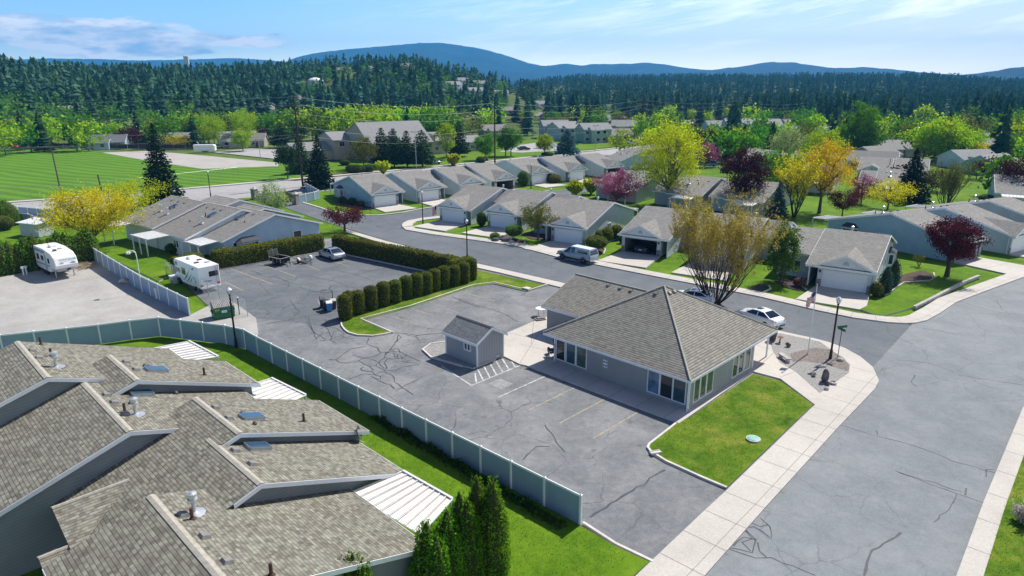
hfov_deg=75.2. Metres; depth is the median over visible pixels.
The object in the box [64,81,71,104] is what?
conifer
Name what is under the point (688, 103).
conifer
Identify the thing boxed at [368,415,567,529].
ivy
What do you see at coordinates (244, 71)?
conifer
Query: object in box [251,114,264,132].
leafy tree
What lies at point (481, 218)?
shrub
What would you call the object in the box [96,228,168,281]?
lawn
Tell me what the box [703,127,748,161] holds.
leafy tree
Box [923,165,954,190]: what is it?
tree
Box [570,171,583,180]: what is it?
garage door
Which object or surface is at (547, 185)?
driveway
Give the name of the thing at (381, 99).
conifer
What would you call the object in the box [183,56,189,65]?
tower block
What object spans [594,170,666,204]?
row house
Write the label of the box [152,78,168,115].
conifer
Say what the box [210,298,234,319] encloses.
dumpster
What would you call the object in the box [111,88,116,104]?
conifer
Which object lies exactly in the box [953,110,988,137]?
leafy tree
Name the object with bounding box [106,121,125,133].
leafy tree
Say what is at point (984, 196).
shrub
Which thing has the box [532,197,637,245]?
row house
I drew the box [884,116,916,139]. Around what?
leafy tree
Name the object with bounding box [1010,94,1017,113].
conifer
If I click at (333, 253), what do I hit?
parked car
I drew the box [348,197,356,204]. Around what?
shrub
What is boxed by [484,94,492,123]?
conifer
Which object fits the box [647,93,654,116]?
conifer
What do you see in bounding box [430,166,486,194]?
row house
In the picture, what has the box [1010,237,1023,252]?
garage door
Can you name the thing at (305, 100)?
conifer
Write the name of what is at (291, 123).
leafy tree
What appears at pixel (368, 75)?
conifer
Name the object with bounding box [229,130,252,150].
tree
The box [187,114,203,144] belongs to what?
conifer
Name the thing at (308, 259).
flat trailer
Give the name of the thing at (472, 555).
arborvitae
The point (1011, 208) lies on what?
row house
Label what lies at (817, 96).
conifer
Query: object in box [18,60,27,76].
conifer
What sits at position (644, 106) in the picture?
conifer
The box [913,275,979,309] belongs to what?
retaining wall
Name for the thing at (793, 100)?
conifer
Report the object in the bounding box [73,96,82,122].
conifer
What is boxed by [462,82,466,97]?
conifer
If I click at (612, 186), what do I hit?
blossom tree
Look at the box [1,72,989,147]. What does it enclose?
hills
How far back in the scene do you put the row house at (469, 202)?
113.55 m
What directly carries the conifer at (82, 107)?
on the hills
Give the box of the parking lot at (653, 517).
[186,238,813,558]
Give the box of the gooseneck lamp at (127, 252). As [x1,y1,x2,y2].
[126,250,142,292]
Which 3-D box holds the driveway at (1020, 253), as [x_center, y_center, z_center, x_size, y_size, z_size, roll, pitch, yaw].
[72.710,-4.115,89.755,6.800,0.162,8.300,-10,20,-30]
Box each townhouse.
[0,337,260,425]
[0,377,369,575]
[37,416,452,575]
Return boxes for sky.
[0,0,1023,74]
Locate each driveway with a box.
[373,204,416,212]
[414,220,465,231]
[418,199,444,205]
[461,226,507,237]
[524,241,583,251]
[532,182,565,187]
[597,251,659,268]
[671,262,733,280]
[796,286,869,310]
[951,257,1023,273]
[1006,250,1023,257]
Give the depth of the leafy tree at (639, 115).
326.99 m
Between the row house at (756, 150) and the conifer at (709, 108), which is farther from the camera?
the conifer at (709, 108)
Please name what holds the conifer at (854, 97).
on the ground at (309, 139)
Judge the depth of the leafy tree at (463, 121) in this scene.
331.37 m
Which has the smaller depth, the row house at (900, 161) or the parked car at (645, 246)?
the parked car at (645, 246)
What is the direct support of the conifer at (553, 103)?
on the hills
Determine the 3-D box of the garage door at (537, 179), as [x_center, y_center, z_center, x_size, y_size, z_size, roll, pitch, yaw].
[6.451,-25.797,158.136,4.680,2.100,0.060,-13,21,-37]
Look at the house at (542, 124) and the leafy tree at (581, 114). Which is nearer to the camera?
the house at (542, 124)
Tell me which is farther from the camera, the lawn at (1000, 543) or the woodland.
the woodland
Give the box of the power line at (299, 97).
[0,97,792,106]
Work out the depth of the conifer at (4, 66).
381.81 m
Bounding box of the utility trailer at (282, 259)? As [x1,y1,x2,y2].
[268,248,290,265]
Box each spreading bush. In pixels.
[375,160,390,173]
[446,153,461,165]
[565,179,584,194]
[583,178,597,193]
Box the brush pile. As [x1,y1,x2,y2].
[75,262,95,270]
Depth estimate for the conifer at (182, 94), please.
379.04 m
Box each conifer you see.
[0,72,9,94]
[1,60,10,86]
[9,57,19,77]
[16,109,30,146]
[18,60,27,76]
[21,74,43,110]
[22,79,34,103]
[22,83,37,113]
[28,68,39,88]
[31,110,57,151]
[43,90,53,111]
[54,75,65,104]
[58,69,64,89]
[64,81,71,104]
[73,62,81,81]
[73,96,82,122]
[77,97,88,119]
[83,87,90,110]
[86,75,100,99]
[88,98,100,125]
[90,83,100,105]
[101,78,112,104]
[102,81,113,108]
[104,65,115,89]
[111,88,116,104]
[116,86,127,116]
[122,64,127,80]
[126,86,137,113]
[132,109,147,143]
[141,93,150,109]
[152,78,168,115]
[153,97,158,113]
[156,87,169,118]
[162,79,175,110]
[166,72,171,86]
[177,78,186,111]
[185,89,193,110]
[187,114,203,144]
[193,71,199,87]
[194,95,202,114]
[199,86,212,112]
[205,85,216,113]
[216,94,225,114]
[228,89,239,113]
[232,84,239,105]
[237,88,247,116]
[241,67,247,83]
[246,93,256,112]
[248,97,257,120]
[251,77,265,111]
[258,68,264,93]
[274,72,282,103]
[283,84,298,112]
[291,102,303,136]
[300,89,311,112]
[308,92,314,111]
[317,87,328,111]
[318,73,326,95]
[331,65,339,91]
[332,90,338,108]
[335,90,351,126]
[337,87,344,106]
[340,71,346,86]
[344,72,351,99]
[350,88,359,117]
[355,62,359,76]
[360,66,363,81]
[360,92,367,110]
[363,62,372,88]
[373,58,381,85]
[373,82,386,111]
[377,89,386,110]
[383,84,389,105]
[388,76,394,99]
[390,57,397,78]
[404,106,409,120]
[407,63,413,89]
[411,96,417,108]
[412,69,420,94]
[416,92,424,109]
[419,55,426,79]
[422,87,428,106]
[426,64,433,83]
[429,96,433,108]
[431,88,437,107]
[433,85,437,101]
[436,67,444,92]
[437,84,444,106]
[438,90,447,109]
[450,86,456,107]
[456,87,464,113]
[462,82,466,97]
[470,93,481,127]
[476,84,483,107]
[481,79,487,99]
[481,82,485,104]
[483,87,492,105]
[484,79,494,103]
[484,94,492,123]
[494,90,502,114]
[495,108,503,123]
[501,84,509,104]
[510,94,522,118]
[512,97,520,121]
[519,97,535,135]
[523,92,532,111]
[530,88,536,111]
[541,89,554,118]
[551,95,555,114]
[555,93,564,116]
[567,92,574,118]
[569,95,576,119]
[572,100,582,122]
[573,90,580,106]
[582,91,588,110]
[582,97,594,122]
[595,93,602,113]
[621,91,633,119]
[630,94,637,117]
[639,95,648,119]
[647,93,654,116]
[653,92,658,113]
[656,91,660,109]
[674,89,683,121]
[683,89,693,121]
[692,100,705,126]
[699,96,706,115]
[705,93,714,118]
[705,103,711,116]
[713,94,724,119]
[723,105,733,129]
[727,99,742,134]
[742,91,749,117]
[748,100,754,118]
[754,92,761,117]
[762,93,767,110]
[764,122,776,148]
[765,94,773,113]
[773,93,784,118]
[787,89,796,113]
[795,100,800,114]
[796,92,801,110]
[801,96,808,113]
[808,96,816,116]
[814,90,818,107]
[816,97,825,125]
[822,93,828,124]
[826,90,844,125]
[826,94,835,121]
[827,107,840,142]
[842,92,847,110]
[844,96,852,119]
[850,93,856,114]
[861,92,867,108]
[879,93,890,112]
[880,99,890,138]
[890,93,903,126]
[904,98,914,121]
[929,108,955,158]
[954,96,962,115]
[960,90,969,113]
[967,90,982,122]
[972,94,987,127]
[975,111,982,127]
[982,97,993,129]
[987,103,1015,154]
[993,92,1004,123]
[998,90,1013,125]
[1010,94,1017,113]
[1018,97,1023,112]
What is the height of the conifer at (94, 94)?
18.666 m
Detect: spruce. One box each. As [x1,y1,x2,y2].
[139,123,187,204]
[285,130,312,173]
[300,135,336,189]
[765,180,790,218]
[888,148,932,204]
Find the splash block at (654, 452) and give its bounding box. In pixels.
[649,449,661,454]
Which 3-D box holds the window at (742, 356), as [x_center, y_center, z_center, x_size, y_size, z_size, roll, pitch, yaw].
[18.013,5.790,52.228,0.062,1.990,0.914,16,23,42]
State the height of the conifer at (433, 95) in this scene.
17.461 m
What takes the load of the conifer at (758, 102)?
on the ground at (309, 139)
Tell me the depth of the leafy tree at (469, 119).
342.06 m
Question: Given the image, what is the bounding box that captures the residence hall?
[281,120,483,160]
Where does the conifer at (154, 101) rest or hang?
on the hills
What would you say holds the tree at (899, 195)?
on the lawn at (806, 213)
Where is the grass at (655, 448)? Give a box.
[217,284,1023,575]
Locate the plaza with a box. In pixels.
[504,317,553,366]
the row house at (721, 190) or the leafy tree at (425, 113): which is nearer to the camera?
the row house at (721, 190)
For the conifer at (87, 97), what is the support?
on the hills
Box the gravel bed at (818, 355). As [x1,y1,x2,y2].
[790,348,848,370]
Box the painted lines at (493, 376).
[441,359,544,396]
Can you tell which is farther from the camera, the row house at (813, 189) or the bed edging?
the row house at (813, 189)
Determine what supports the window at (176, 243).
in the row house at (215, 212)
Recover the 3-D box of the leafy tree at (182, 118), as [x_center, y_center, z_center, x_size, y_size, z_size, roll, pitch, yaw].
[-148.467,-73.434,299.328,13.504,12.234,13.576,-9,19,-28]
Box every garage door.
[374,194,395,206]
[419,190,438,201]
[442,209,463,222]
[490,214,513,227]
[532,174,546,183]
[554,228,582,244]
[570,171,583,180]
[696,248,731,266]
[821,270,867,292]
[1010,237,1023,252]
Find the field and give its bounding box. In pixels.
[0,149,300,200]
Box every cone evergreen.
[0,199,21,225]
[877,266,893,293]
[890,259,902,286]
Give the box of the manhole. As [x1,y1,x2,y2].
[746,435,760,442]
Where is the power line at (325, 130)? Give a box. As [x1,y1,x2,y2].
[30,115,785,138]
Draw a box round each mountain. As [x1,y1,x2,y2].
[15,58,282,69]
[285,43,708,86]
[672,62,948,79]
[960,67,1023,82]
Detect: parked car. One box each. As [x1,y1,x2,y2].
[8,144,18,147]
[318,247,345,260]
[517,146,530,149]
[634,240,656,253]
[679,287,715,303]
[699,160,717,166]
[734,307,784,326]
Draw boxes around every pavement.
[345,229,878,575]
[402,226,1023,323]
[956,407,1023,575]
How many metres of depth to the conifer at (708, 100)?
443.63 m
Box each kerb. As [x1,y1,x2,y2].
[6,146,632,202]
[219,252,726,561]
[302,190,549,215]
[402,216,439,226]
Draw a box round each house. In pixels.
[87,134,130,149]
[102,195,207,247]
[130,195,283,256]
[157,132,198,144]
[178,204,322,254]
[217,131,255,145]
[220,133,267,147]
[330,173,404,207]
[385,169,447,201]
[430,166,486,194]
[436,184,512,224]
[444,81,462,91]
[456,77,472,86]
[462,163,517,188]
[467,87,482,96]
[472,80,490,86]
[478,124,505,135]
[483,188,586,230]
[494,158,553,184]
[500,106,513,113]
[531,155,587,181]
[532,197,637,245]
[534,112,542,119]
[535,101,544,107]
[538,120,568,135]
[541,273,777,411]
[545,121,578,140]
[565,153,624,176]
[575,123,612,142]
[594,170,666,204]
[605,116,627,123]
[607,148,664,169]
[611,120,638,137]
[611,128,633,140]
[617,205,708,257]
[633,146,675,163]
[652,175,730,209]
[692,213,796,268]
[702,120,722,129]
[708,181,795,216]
[729,148,778,169]
[762,153,805,174]
[777,226,897,293]
[787,164,843,195]
[811,206,987,262]
[845,150,899,169]
[855,145,903,157]
[856,157,895,178]
[858,168,914,196]
[861,201,1023,254]
[871,140,908,157]
[894,158,929,183]
[903,141,928,156]
[905,195,1023,222]
[936,149,995,168]
[959,153,1021,175]
[967,138,994,147]
[987,174,1023,201]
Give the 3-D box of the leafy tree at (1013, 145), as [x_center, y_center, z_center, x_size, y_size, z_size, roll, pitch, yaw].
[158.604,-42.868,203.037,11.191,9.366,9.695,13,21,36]
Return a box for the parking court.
[182,253,421,325]
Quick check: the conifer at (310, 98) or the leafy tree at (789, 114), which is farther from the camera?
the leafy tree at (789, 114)
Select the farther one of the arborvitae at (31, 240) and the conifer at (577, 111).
the conifer at (577, 111)
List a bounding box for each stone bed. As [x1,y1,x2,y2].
[424,342,495,368]
[770,333,849,392]
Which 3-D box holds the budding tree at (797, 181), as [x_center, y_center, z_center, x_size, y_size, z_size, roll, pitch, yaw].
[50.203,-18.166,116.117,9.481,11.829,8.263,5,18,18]
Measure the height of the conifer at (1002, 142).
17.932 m
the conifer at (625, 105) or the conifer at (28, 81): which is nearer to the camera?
the conifer at (28, 81)
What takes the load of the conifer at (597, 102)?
on the ground at (309, 139)
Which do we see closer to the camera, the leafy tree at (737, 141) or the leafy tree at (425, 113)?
the leafy tree at (737, 141)
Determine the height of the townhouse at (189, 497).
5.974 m
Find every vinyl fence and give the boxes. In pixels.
[0,316,582,525]
[17,206,53,223]
[93,248,190,315]
[299,182,319,202]
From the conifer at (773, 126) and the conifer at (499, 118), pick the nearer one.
the conifer at (773, 126)
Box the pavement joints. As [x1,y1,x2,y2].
[423,229,1023,575]
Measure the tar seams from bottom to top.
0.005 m
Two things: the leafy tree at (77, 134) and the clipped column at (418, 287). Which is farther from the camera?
the leafy tree at (77, 134)
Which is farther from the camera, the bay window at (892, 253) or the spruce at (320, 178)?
the spruce at (320, 178)
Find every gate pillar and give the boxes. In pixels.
[249,187,257,198]
[291,192,299,204]
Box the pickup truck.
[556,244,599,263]
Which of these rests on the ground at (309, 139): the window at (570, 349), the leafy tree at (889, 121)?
the leafy tree at (889, 121)
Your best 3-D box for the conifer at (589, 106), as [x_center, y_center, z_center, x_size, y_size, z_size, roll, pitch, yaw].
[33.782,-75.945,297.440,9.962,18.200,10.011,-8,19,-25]
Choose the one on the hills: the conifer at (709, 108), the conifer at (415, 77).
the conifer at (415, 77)
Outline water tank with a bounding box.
[307,77,323,86]
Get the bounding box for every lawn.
[0,167,1023,372]
[20,343,648,575]
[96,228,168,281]
[304,138,642,176]
[342,270,546,334]
[649,374,812,488]
[861,268,974,315]
[984,456,1023,575]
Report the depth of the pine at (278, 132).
254.45 m
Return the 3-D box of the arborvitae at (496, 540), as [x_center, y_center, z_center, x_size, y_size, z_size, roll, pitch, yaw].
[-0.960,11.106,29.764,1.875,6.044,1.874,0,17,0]
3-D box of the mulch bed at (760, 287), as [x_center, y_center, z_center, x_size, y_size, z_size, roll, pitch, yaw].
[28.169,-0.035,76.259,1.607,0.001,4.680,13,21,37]
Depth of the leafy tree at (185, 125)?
277.34 m
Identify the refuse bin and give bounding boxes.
[319,297,325,307]
[322,299,328,309]
[325,300,331,311]
[329,298,335,308]
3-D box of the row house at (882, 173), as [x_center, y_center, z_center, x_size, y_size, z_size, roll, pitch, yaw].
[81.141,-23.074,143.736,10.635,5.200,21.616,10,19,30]
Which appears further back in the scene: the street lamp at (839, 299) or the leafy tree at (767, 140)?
the leafy tree at (767, 140)
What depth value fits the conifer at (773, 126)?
224.67 m
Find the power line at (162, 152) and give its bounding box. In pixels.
[20,145,293,152]
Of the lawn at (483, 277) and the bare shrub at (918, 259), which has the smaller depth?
the lawn at (483, 277)
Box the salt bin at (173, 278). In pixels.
[168,274,177,283]
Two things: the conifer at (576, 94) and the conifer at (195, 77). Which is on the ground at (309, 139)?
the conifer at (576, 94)
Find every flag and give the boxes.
[432,206,436,215]
[806,292,815,307]
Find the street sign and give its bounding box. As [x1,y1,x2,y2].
[837,325,846,356]
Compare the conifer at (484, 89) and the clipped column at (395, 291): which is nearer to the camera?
the clipped column at (395, 291)
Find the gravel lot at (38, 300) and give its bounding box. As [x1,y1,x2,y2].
[0,261,257,334]
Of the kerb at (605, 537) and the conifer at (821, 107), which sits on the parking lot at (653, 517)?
the kerb at (605, 537)
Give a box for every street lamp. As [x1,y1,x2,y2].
[226,287,237,347]
[421,191,423,223]
[465,219,467,255]
[829,296,841,358]
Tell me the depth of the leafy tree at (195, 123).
275.43 m
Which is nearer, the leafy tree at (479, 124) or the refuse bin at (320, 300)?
the refuse bin at (320, 300)
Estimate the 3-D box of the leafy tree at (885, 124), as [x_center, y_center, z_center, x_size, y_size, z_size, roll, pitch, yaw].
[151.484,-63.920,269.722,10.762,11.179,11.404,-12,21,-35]
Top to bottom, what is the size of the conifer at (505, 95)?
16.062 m
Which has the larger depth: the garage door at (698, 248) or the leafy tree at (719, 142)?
the leafy tree at (719, 142)
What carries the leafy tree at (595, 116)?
on the ground at (309, 139)
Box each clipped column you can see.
[336,293,352,320]
[342,290,354,316]
[352,289,365,314]
[363,285,377,310]
[376,280,390,306]
[388,279,401,303]
[399,275,412,299]
[410,272,423,296]
[421,271,432,294]
[428,268,440,291]
[438,265,449,288]
[449,264,460,286]
[458,261,469,283]
[465,257,476,280]
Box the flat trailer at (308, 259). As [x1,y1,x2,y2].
[294,255,314,262]
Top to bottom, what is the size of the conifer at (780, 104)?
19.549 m
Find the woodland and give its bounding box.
[0,61,508,130]
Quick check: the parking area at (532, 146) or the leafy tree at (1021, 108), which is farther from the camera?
the leafy tree at (1021, 108)
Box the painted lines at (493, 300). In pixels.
[226,256,637,438]
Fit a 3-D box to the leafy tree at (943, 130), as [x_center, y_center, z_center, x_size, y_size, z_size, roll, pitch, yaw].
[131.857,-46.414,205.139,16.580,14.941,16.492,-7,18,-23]
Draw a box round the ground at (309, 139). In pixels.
[1,135,1023,202]
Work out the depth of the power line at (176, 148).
141.92 m
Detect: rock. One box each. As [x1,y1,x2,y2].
[118,277,128,283]
[501,236,512,241]
[769,326,777,340]
[821,369,828,381]
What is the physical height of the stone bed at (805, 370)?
0.180 m
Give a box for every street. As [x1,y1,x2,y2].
[250,188,910,366]
[706,278,1023,575]
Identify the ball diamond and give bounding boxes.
[104,151,278,168]
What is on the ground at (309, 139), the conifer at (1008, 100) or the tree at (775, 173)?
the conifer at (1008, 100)
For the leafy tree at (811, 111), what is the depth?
337.84 m
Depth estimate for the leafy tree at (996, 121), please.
236.68 m
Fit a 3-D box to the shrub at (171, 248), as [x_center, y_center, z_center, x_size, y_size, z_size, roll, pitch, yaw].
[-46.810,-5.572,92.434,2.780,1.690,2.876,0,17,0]
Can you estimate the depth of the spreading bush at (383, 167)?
173.90 m
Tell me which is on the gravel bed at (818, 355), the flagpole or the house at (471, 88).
the flagpole
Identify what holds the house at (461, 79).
on the hills
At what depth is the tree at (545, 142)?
222.56 m
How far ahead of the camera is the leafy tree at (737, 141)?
211.06 m
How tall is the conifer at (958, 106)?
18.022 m
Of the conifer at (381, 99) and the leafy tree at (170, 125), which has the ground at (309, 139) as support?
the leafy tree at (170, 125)
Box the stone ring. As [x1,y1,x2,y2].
[829,380,836,384]
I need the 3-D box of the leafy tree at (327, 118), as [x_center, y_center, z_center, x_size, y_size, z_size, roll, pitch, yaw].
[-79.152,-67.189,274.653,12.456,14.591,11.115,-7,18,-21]
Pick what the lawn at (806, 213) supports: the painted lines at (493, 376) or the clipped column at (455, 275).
the clipped column at (455, 275)
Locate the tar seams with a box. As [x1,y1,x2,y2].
[250,218,1020,575]
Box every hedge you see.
[170,252,203,273]
[209,233,324,268]
[331,233,458,270]
[446,255,472,266]
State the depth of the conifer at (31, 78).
373.76 m
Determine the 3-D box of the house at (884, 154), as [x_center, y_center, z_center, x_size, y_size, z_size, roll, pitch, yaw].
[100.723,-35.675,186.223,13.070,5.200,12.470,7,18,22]
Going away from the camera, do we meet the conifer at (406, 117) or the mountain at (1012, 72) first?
the conifer at (406, 117)
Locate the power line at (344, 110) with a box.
[45,104,804,114]
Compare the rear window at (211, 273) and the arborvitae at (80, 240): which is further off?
the arborvitae at (80, 240)
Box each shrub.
[0,215,14,229]
[164,243,176,253]
[284,192,291,201]
[339,159,350,164]
[339,196,345,202]
[345,164,353,172]
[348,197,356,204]
[353,164,361,172]
[358,200,364,206]
[364,164,374,171]
[476,156,485,162]
[476,211,485,226]
[490,232,499,237]
[505,225,523,236]
[517,170,529,185]
[541,152,553,155]
[546,174,560,183]
[584,234,608,249]
[595,229,604,236]
[601,227,613,240]
[611,224,622,239]
[793,276,806,286]
[869,281,884,296]
[911,252,925,265]
[978,194,992,199]
[1010,498,1023,523]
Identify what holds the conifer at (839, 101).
on the ground at (309, 139)
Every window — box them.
[173,239,178,247]
[209,270,217,276]
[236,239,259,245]
[293,230,301,236]
[336,185,343,197]
[464,343,470,351]
[556,339,565,361]
[566,343,575,365]
[576,346,586,369]
[646,370,659,395]
[659,374,673,399]
[672,379,686,404]
[692,378,700,402]
[699,374,706,398]
[706,370,713,394]
[731,355,738,378]
[737,352,744,374]
[743,348,751,370]
[790,260,800,270]
[841,222,858,230]
[886,246,897,266]
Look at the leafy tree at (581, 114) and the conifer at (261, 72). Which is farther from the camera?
the conifer at (261, 72)
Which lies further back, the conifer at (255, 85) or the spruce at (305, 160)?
the conifer at (255, 85)
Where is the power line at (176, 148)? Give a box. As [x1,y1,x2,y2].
[25,136,294,148]
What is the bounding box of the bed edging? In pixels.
[523,238,934,295]
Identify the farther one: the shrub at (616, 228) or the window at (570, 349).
the shrub at (616, 228)
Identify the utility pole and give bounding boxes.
[37,145,64,191]
[289,95,303,186]
[494,102,495,162]
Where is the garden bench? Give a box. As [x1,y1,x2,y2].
[778,352,791,361]
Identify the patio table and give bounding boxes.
[535,306,545,315]
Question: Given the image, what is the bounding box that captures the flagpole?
[807,282,817,353]
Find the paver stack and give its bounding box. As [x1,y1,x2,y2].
[534,316,545,320]
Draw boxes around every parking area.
[216,149,278,158]
[500,143,559,152]
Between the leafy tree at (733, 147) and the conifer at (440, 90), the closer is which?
the leafy tree at (733, 147)
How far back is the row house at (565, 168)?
164.69 m
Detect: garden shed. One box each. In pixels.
[15,217,53,237]
[441,315,507,366]
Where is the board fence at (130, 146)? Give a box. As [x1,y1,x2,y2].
[31,143,192,148]
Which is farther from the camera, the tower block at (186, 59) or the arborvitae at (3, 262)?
the tower block at (186, 59)
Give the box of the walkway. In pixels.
[521,361,752,423]
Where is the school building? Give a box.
[721,118,829,135]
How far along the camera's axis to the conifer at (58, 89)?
376.91 m
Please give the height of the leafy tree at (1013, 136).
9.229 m
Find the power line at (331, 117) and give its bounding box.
[39,108,800,121]
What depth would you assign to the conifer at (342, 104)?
366.67 m
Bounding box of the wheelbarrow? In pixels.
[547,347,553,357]
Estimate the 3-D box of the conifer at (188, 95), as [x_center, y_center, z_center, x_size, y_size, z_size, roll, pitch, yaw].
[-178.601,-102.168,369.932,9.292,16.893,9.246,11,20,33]
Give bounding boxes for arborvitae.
[0,240,9,275]
[2,240,19,274]
[12,244,25,272]
[16,237,35,272]
[25,234,42,269]
[36,238,44,268]
[43,238,51,243]
[48,230,62,243]
[59,231,75,251]
[69,234,83,262]
[73,231,89,261]
[80,226,99,261]
[337,554,354,575]
[345,550,362,575]
[354,555,373,575]
[407,519,441,575]
[423,532,452,575]
[435,506,466,575]
[448,489,472,545]
[453,500,483,575]
[466,474,485,552]
[475,475,510,575]
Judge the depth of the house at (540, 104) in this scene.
535.73 m
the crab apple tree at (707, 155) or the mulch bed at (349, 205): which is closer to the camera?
the mulch bed at (349, 205)
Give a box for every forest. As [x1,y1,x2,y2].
[0,53,504,114]
[490,71,1023,120]
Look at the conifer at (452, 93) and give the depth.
459.14 m
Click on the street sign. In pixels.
(841, 327)
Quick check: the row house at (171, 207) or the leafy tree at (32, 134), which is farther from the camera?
the leafy tree at (32, 134)
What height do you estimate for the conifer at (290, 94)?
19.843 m
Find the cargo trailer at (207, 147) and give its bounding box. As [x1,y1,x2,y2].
[193,144,219,151]
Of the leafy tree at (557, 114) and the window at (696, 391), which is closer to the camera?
the window at (696, 391)
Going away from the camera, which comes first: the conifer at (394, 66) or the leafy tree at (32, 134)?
the leafy tree at (32, 134)
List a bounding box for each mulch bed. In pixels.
[287,170,379,180]
[336,201,372,209]
[491,235,521,242]
[522,231,548,239]
[750,283,767,290]
[775,278,804,290]
[873,270,932,296]
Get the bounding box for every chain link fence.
[0,167,238,197]
[164,261,247,314]
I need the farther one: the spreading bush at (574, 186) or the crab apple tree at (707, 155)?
the crab apple tree at (707, 155)
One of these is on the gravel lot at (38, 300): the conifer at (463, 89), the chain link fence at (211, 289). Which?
the chain link fence at (211, 289)
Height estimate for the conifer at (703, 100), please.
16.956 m
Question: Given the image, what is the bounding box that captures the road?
[11,145,649,212]
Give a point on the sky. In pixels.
(963, 37)
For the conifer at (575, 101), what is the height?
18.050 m
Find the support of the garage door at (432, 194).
in the row house at (412, 184)
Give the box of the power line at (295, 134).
[3,120,719,148]
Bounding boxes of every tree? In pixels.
[0,115,33,146]
[0,116,15,147]
[0,121,26,155]
[5,123,32,149]
[6,118,50,151]
[8,122,30,149]
[25,111,50,126]
[27,181,160,239]
[28,113,65,142]
[42,116,61,142]
[55,115,81,140]
[58,119,91,150]
[64,118,108,150]
[68,110,104,129]
[88,121,111,134]
[91,171,172,212]
[100,119,114,133]
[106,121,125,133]
[112,126,144,143]
[116,116,148,143]
[134,111,159,123]
[138,112,186,144]
[148,115,171,131]
[154,115,180,131]
[159,133,192,144]
[167,111,194,122]
[179,118,194,131]
[183,115,208,139]
[185,112,224,142]
[195,122,211,143]
[196,112,232,143]
[213,109,235,130]
[220,114,240,130]
[222,111,240,130]
[226,106,259,134]
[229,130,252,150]
[240,111,254,130]
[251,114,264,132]
[252,178,288,206]
[253,111,277,132]
[256,112,277,140]
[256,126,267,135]
[268,192,291,208]
[271,141,302,178]
[272,109,310,140]
[273,108,293,134]
[286,104,331,140]
[286,117,310,136]
[304,107,334,136]
[311,106,339,131]
[317,203,369,231]
[331,104,359,127]
[333,104,356,130]
[345,134,381,165]
[347,103,368,125]
[353,110,381,123]
[360,102,388,121]
[362,107,399,121]
[382,104,405,120]
[392,108,419,120]
[401,107,422,124]
[411,103,434,121]
[415,104,451,131]
[419,111,444,131]
[421,113,449,131]
[432,108,472,135]
[432,122,456,157]
[434,103,461,119]
[456,112,469,125]
[457,109,471,128]
[463,112,478,131]
[463,119,484,134]
[472,131,497,156]
[473,104,506,124]
[491,102,507,115]
[493,125,522,155]
[499,124,524,155]
[518,200,561,239]
[520,109,538,121]
[535,133,553,152]
[540,109,557,119]
[553,112,566,119]
[570,104,596,120]
[580,110,608,122]
[584,111,606,122]
[588,165,651,202]
[593,105,609,119]
[605,126,634,151]
[610,110,628,119]
[612,109,627,119]
[629,114,711,191]
[631,112,646,121]
[632,117,658,130]
[632,117,658,143]
[641,122,667,144]
[649,110,677,129]
[650,105,664,118]
[650,111,672,125]
[658,104,676,120]
[658,123,675,144]
[668,180,788,304]
[671,125,695,148]
[672,111,685,124]
[687,109,696,123]
[687,120,709,138]
[690,140,724,166]
[691,127,721,159]
[702,110,714,121]
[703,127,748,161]
[705,125,751,160]
[707,121,726,130]
[717,142,780,194]
[726,131,745,156]
[728,124,753,144]
[737,121,761,136]
[740,103,768,118]
[741,109,771,130]
[741,133,765,150]
[752,115,770,142]
[753,123,777,135]
[753,147,794,179]
[754,118,777,136]
[758,124,783,148]
[760,130,785,148]
[763,107,783,118]
[763,123,812,152]
[763,145,806,168]
[763,155,808,188]
[763,218,807,280]
[772,151,831,216]
[775,121,795,139]
[780,136,869,212]
[782,111,795,125]
[785,108,795,118]
[789,149,812,164]
[790,105,818,125]
[791,120,820,147]
[792,142,819,152]
[796,117,821,131]
[799,125,851,154]
[802,142,830,161]
[805,113,827,133]
[822,188,866,216]
[827,110,846,126]
[835,100,888,149]
[839,118,886,146]
[847,123,876,148]
[849,171,880,203]
[860,175,923,209]
[876,113,899,138]
[876,116,896,136]
[878,110,899,126]
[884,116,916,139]
[890,164,906,168]
[891,112,976,160]
[892,117,946,152]
[909,104,937,123]
[912,112,974,161]
[918,113,943,124]
[919,211,995,276]
[923,154,978,203]
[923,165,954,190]
[931,120,990,150]
[953,109,975,126]
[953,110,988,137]
[960,101,985,124]
[963,156,991,178]
[971,141,993,151]
[975,152,999,179]
[977,116,997,132]
[977,152,1021,189]
[981,113,996,132]
[986,112,1022,138]
[987,113,1023,137]
[989,114,1023,153]
[992,153,1023,180]
[1000,107,1023,118]
[1009,131,1020,153]
[1010,135,1023,157]
[1013,136,1023,155]
[1016,135,1023,156]
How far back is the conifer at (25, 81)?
340.37 m
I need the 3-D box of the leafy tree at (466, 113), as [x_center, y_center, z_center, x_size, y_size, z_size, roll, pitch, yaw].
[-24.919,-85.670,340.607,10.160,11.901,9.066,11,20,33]
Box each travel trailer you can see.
[33,242,77,278]
[174,255,220,290]
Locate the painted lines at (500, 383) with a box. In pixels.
[430,288,511,388]
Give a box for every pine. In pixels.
[269,121,293,146]
[368,128,387,162]
[379,128,404,166]
[398,131,417,166]
[409,130,436,166]
[447,121,471,155]
[552,128,580,155]

